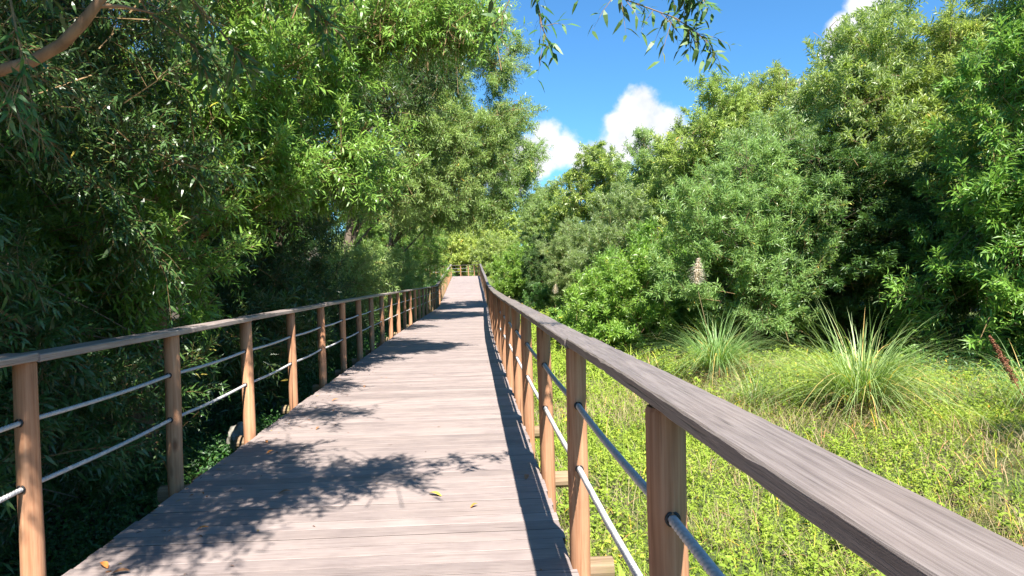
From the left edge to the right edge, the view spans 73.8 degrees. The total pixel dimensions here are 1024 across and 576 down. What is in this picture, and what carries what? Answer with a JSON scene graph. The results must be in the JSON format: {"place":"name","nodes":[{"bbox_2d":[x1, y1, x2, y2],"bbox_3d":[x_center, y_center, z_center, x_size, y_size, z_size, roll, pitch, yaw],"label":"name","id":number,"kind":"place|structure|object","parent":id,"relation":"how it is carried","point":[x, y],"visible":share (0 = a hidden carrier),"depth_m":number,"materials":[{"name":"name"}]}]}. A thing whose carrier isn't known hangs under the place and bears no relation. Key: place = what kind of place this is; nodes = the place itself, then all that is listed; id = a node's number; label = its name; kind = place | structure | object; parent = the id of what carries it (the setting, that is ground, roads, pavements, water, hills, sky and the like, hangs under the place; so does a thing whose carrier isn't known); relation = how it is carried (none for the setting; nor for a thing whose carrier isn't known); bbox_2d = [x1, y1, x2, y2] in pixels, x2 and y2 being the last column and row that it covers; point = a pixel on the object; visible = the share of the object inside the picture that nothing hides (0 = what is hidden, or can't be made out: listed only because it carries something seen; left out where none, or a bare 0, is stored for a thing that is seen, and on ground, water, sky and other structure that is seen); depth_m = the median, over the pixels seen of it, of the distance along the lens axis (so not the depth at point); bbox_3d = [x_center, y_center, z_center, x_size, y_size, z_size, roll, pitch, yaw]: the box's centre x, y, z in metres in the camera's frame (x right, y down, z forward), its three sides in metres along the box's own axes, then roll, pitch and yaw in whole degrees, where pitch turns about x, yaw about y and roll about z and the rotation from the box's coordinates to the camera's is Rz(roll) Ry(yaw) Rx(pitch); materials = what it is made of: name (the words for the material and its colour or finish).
{"place":"outdoors","nodes":[
{"label":"outdoors","id":0,"kind":"place"},
{"bbox_2d":[0,246,1023,575],"bbox_3d":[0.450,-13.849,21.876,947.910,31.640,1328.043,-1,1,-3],"label":"ground","id":1,"kind":"structure","parent":0,"point":[820,532],"depth_m":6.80,"materials":[{"name":"green plant"}]},
{"bbox_2d":[0,0,73,201],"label":"leafy tree","id":2,"kind":"object","parent":1,"relation":"on","point":[2,166],"visible":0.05,"depth_m":8.34,"materials":[{"name":"green plant"}]},
{"bbox_2d":[11,1,203,321],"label":"leafy tree","id":3,"kind":"object","parent":1,"relation":"on","point":[105,102],"depth_m":15.01,"materials":[{"name":"green plant"}]},
{"bbox_2d":[162,50,269,318],"bbox_3d":[-11.037,-3.353,23.891,6.744,10.616,7.620,-2,1,-25],"label":"leafy tree","id":4,"kind":"object","parent":1,"relation":"on","point":[171,310],"depth_m":22.75,"materials":[{"name":"green plant"}]},
{"bbox_2d":[0,273,455,575],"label":"undergrowth","id":5,"kind":"object","parent":1,"relation":"on","point":[218,449],"visible":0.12,"depth_m":6.47,"materials":[{"name":"green plant"}]},
{"bbox_2d":[226,421,243,451],"bbox_3d":[-2.821,1.544,7.024,0.218,0.347,0.278,-2,1,-34],"label":"stone","id":6,"kind":"object","parent":1,"relation":"on","point":[235,431],"visible":0.45,"depth_m":6.93,"materials":[{"name":"grey stone"}]},
{"bbox_2d":[55,0,469,428],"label":"willow tree","id":7,"kind":"object","parent":1,"relation":"on","point":[266,292],"visible":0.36,"depth_m":12.90,"materials":[{"name":"green plant"}]},
{"bbox_2d":[0,0,533,468],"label":"willow tree","id":8,"kind":"object","parent":1,"relation":"on","point":[296,170],"visible":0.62,"depth_m":8.24,"materials":[{"name":"green plant"}]},
{"bbox_2d":[257,142,341,280],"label":"leafy tree","id":9,"kind":"object","parent":1,"relation":"on","point":[301,243],"visible":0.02,"depth_m":31.98,"materials":[{"name":"green plant"}]},
{"bbox_2d":[62,276,614,575],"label":"boardwalk path","id":10,"kind":"structure","parent":1,"relation":"on","point":[360,499],"depth_m":4.78,"materials":[{"name":"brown wood"}]},
{"bbox_2d":[100,561,108,567],"bbox_3d":[-2.106,1.427,3.524,0.085,0.021,0.034,0,1,39],"label":"fallen leaf","id":11,"kind":"object","parent":10,"relation":"on","point":[105,564],"visible":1,"depth_m":3.52,"materials":[{"name":"plant"}]},
{"bbox_2d":[111,568,128,573],"bbox_3d":[-1.971,1.425,3.432,0.090,0.021,0.036,-1,1,-9],"label":"fallen leaf","id":12,"kind":"object","parent":10,"relation":"on","point":[122,569],"visible":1,"depth_m":3.44,"materials":[{"name":"brown plant"}]},
{"bbox_2d":[0,264,451,575],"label":"wooden railing","id":13,"kind":"object","parent":10,"relation":"attached to","point":[30,479],"visible":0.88,"depth_m":4.91,"materials":[{"name":"brown wood"}]},
{"bbox_2d":[105,319,541,573],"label":"leaf litter","id":14,"kind":"object","parent":10,"relation":"on","point":[276,452],"visible":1,"depth_m":5.90,"materials":[{"name":"brown plant"}]},
{"bbox_2d":[441,264,1023,575],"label":"wooden railing","id":15,"kind":"object","parent":10,"relation":"on","point":[885,527],"visible":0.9,"depth_m":1.66,"materials":[{"name":"brown wood"}]},
{"bbox_2d":[0,0,742,575],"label":"willow tree","id":16,"kind":"object","parent":1,"relation":"on","point":[30,70],"visible":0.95,"depth_m":5.12,"materials":[{"name":"green plant"}]},
{"bbox_2d":[324,170,453,313],"bbox_3d":[-6.877,-2.464,37.955,7.366,9.044,7.637,-1,1,-7],"label":"willow tree","id":17,"kind":"object","parent":1,"relation":"on","point":[434,245],"visible":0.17,"depth_m":37.24,"materials":[{"name":"green plant"}]},
{"bbox_2d":[300,0,549,333],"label":"willow tree","id":18,"kind":"object","parent":1,"relation":"on","point":[455,136],"visible":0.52,"depth_m":21.59,"materials":[{"name":"green plant"}]},
{"bbox_2d":[418,212,475,240],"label":"broad tree","id":19,"kind":"object","parent":1,"relation":"on","point":[450,230],"visible":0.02,"depth_m":88.27,"materials":[{"name":"green plant"}]},
{"bbox_2d":[432,230,477,275],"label":"leafy shrub","id":20,"kind":"object","parent":1,"relation":"on","point":[460,250],"visible":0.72,"depth_m":71.15,"materials":[{"name":"green plant"}]},
{"bbox_2d":[360,96,552,326],"bbox_3d":[-2.517,-3.642,30.316,9.387,11.320,7.213,-1,1,-3],"label":"willow tree","id":21,"kind":"object","parent":1,"relation":"on","point":[494,205],"visible":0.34,"depth_m":30.55,"materials":[{"name":"green plant"}]},
{"bbox_2d":[447,224,491,272],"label":"leafy shrub","id":22,"kind":"object","parent":1,"relation":"on","point":[475,236],"visible":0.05,"depth_m":77.43,"materials":[{"name":"green plant"}]},
{"bbox_2d":[466,230,516,275],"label":"leafy shrub","id":23,"kind":"object","parent":1,"relation":"on","point":[481,254],"visible":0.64,"depth_m":69.50,"materials":[{"name":"green plant"}]},
{"bbox_2d":[480,203,521,247],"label":"broad tree","id":24,"kind":"object","parent":1,"relation":"on","point":[506,234],"visible":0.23,"depth_m":85.87,"materials":[{"name":"green plant"}]},
{"bbox_2d":[485,241,537,298],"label":"leafy shrub","id":25,"kind":"object","parent":1,"relation":"on","point":[510,282],"visible":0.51,"depth_m":51.17,"materials":[{"name":"green plant"}]},
{"bbox_2d":[508,188,546,246],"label":"broad tree","id":26,"kind":"object","parent":1,"relation":"on","point":[521,217],"visible":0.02,"depth_m":96.48,"materials":[{"name":"green plant"}]},
{"bbox_2d":[519,233,558,296],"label":"leafy tree","id":27,"kind":"object","parent":1,"relation":"on","point":[536,266],"visible":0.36,"depth_m":46.76,"materials":[{"name":"green plant"}]},
{"bbox_2d":[523,182,554,222],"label":"tall tree","id":28,"kind":"object","parent":1,"relation":"on","point":[536,194],"visible":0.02,"depth_m":74.60,"materials":[{"name":"green plant"}]},
{"bbox_2d":[520,281,560,313],"bbox_3d":[1.990,0.880,39.956,3.455,2.579,3.107,-1,1,33],"label":"leafy shrub","id":29,"kind":"object","parent":1,"relation":"on","point":[538,299],"visible":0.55,"depth_m":39.17,"materials":[{"name":"green plant"}]},
{"bbox_2d":[514,190,585,250],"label":"broad tree","id":30,"kind":"object","parent":1,"relation":"on","point":[529,226],"visible":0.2,"depth_m":56.70,"materials":[{"name":"green plant"}]},
{"bbox_2d":[534,215,598,307],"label":"willow tree","id":31,"kind":"object","parent":1,"relation":"on","point":[562,278],"visible":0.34,"depth_m":37.08,"materials":[{"name":"green plant"}]},
{"bbox_2d":[552,290,583,311],"bbox_3d":[3.051,1.125,31.209,2.542,2.110,2.827,-1,1,29],"label":"leafy shrub","id":32,"kind":"object","parent":1,"relation":"on","point":[560,303],"visible":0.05,"depth_m":30.92,"materials":[{"name":"green plant"}]},
{"bbox_2d":[548,298,588,350],"bbox_3d":[2.266,1.358,21.552,2.827,2.110,2.542,-2,1,-32],"label":"leafy shrub","id":33,"kind":"object","parent":1,"relation":"on","point":[553,313],"visible":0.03,"depth_m":21.54,"materials":[{"name":"green plant"}]},
{"bbox_2d":[536,140,635,268],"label":"broad tree","id":34,"kind":"object","parent":1,"relation":"on","point":[598,169],"visible":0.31,"depth_m":45.34,"materials":[{"name":"green plant"}]},
{"bbox_2d":[565,178,670,298],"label":"willow tree","id":35,"kind":"object","parent":1,"relation":"on","point":[621,209],"visible":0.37,"depth_m":27.41,"materials":[{"name":"green plant"}]},
{"bbox_2d":[557,246,682,357],"bbox_3d":[2.870,0.655,19.173,3.666,3.660,3.675,-1,1,12],"label":"leafy shrub","id":36,"kind":"object","parent":1,"relation":"on","point":[623,309],"visible":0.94,"depth_m":18.41,"materials":[{"name":"green plant"}]},
{"bbox_2d":[610,123,680,202],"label":"slender tree","id":37,"kind":"object","parent":1,"relation":"on","point":[647,166],"visible":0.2,"depth_m":33.82,"materials":[{"name":"green plant"}]},
{"bbox_2d":[581,215,731,351],"bbox_3d":[4.520,0.102,21.144,4.900,4.880,4.888,-1,1,4],"label":"leafy shrub","id":38,"kind":"object","parent":1,"relation":"on","point":[645,237],"visible":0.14,"depth_m":20.50,"materials":[{"name":"green plant"}]},
{"bbox_2d":[629,68,779,327],"bbox_3d":[7.834,-3.283,26.684,6.055,10.482,6.537,-1,1,-15],"label":"tall tree","id":39,"kind":"object","parent":1,"relation":"on","point":[705,129],"visible":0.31,"depth_m":25.71,"materials":[{"name":"green plant"}]},
{"bbox_2d":[626,258,820,394],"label":"pampas grass","id":40,"kind":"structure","parent":1,"relation":"on","point":[712,357],"depth_m":13.49,"materials":[{"name":"plant"}]},
{"bbox_2d":[644,127,854,355],"bbox_3d":[5.984,-0.995,17.123,4.864,6.039,4.785,0,1,39],"label":"willow tree","id":41,"kind":"object","parent":1,"relation":"on","point":[751,273],"visible":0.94,"depth_m":16.28,"materials":[{"name":"green plant"}]},
{"bbox_2d":[658,103,863,340],"bbox_3d":[7.904,-1.941,21.195,6.323,7.850,6.221,-2,1,-30],"label":"willow tree","id":42,"kind":"object","parent":1,"relation":"on","point":[784,125],"visible":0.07,"depth_m":20.55,"materials":[{"name":"green plant"}]},
{"bbox_2d":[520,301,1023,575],"bbox_3d":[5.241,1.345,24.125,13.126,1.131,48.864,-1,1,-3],"label":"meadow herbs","id":43,"kind":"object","parent":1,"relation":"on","point":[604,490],"visible":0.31,"depth_m":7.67,"materials":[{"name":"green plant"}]},
{"bbox_2d":[690,351,889,416],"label":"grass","id":44,"kind":"structure","parent":1,"relation":"on","point":[751,396],"depth_m":10.61,"materials":[{"name":"plant"}]},
{"bbox_2d":[727,60,863,194],"bbox_3d":[11.078,-3.724,27.367,6.929,11.111,6.419,-1,1,15],"label":"tall tree","id":45,"kind":"object","parent":1,"relation":"on","point":[770,93],"visible":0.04,"depth_m":26.47,"materials":[{"name":"green plant"}]},
{"bbox_2d":[729,131,966,351],"bbox_3d":[8.587,-1.045,17.645,5.824,5.984,6.580,-1,1,35],"label":"leafy tree","id":46,"kind":"object","parent":1,"relation":"on","point":[863,259],"visible":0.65,"depth_m":16.43,"materials":[{"name":"green plant"}]},
{"bbox_2d":[699,299,1022,458],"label":"pampas grass","id":47,"kind":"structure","parent":1,"relation":"on","point":[866,386],"depth_m":9.67,"materials":[{"name":"plant"}]},
{"bbox_2d":[723,310,1023,390],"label":"undergrowth","id":48,"kind":"object","parent":1,"relation":"on","point":[952,355],"visible":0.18,"depth_m":14.69,"materials":[{"name":"green plant"}]},
{"bbox_2d":[780,0,995,336],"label":"tall tree","id":49,"kind":"object","parent":1,"relation":"on","point":[873,57],"visible":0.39,"depth_m":20.89,"materials":[{"name":"green plant"}]},
{"bbox_2d":[876,0,1023,370],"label":"leafy tree","id":50,"kind":"object","parent":1,"relation":"on","point":[984,257],"visible":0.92,"depth_m":13.62,"materials":[{"name":"green plant"}]},
{"bbox_2d":[878,0,1023,308],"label":"tall tree","id":51,"kind":"object","parent":1,"relation":"on","point":[948,39],"visible":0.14,"depth_m":19.75,"materials":[{"name":"green plant"}]},
{"bbox_2d":[906,0,1011,309],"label":"leafy tree","id":52,"kind":"object","parent":1,"relation":"on","point":[967,14],"depth_m":25.49,"materials":[{"name":"green plant"}]},
{"bbox_2d":[909,339,1023,415],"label":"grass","id":53,"kind":"structure","parent":1,"relation":"on","point":[1017,392],"depth_m":9.58,"materials":[{"name":"plant"}]},
{"bbox_2d":[941,121,1023,346],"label":"leafy tree","id":54,"kind":"object","parent":1,"relation":"on","point":[971,312],"visible":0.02,"depth_m":18.93,"materials":[{"name":"green plant"}]},
{"bbox_2d":[988,335,1023,397],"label":"dock plant","id":55,"kind":"object","parent":1,"relation":"on","point":[1003,360],"visible":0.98,"depth_m":9.09,"materials":[{"name":"brown plant"}]},
{"bbox_2d":[109,0,1015,244],"label":"sky","id":56,"kind":"structure","parent":0,"point":[603,89],"materials":[{"name":"blue"}]}
]}

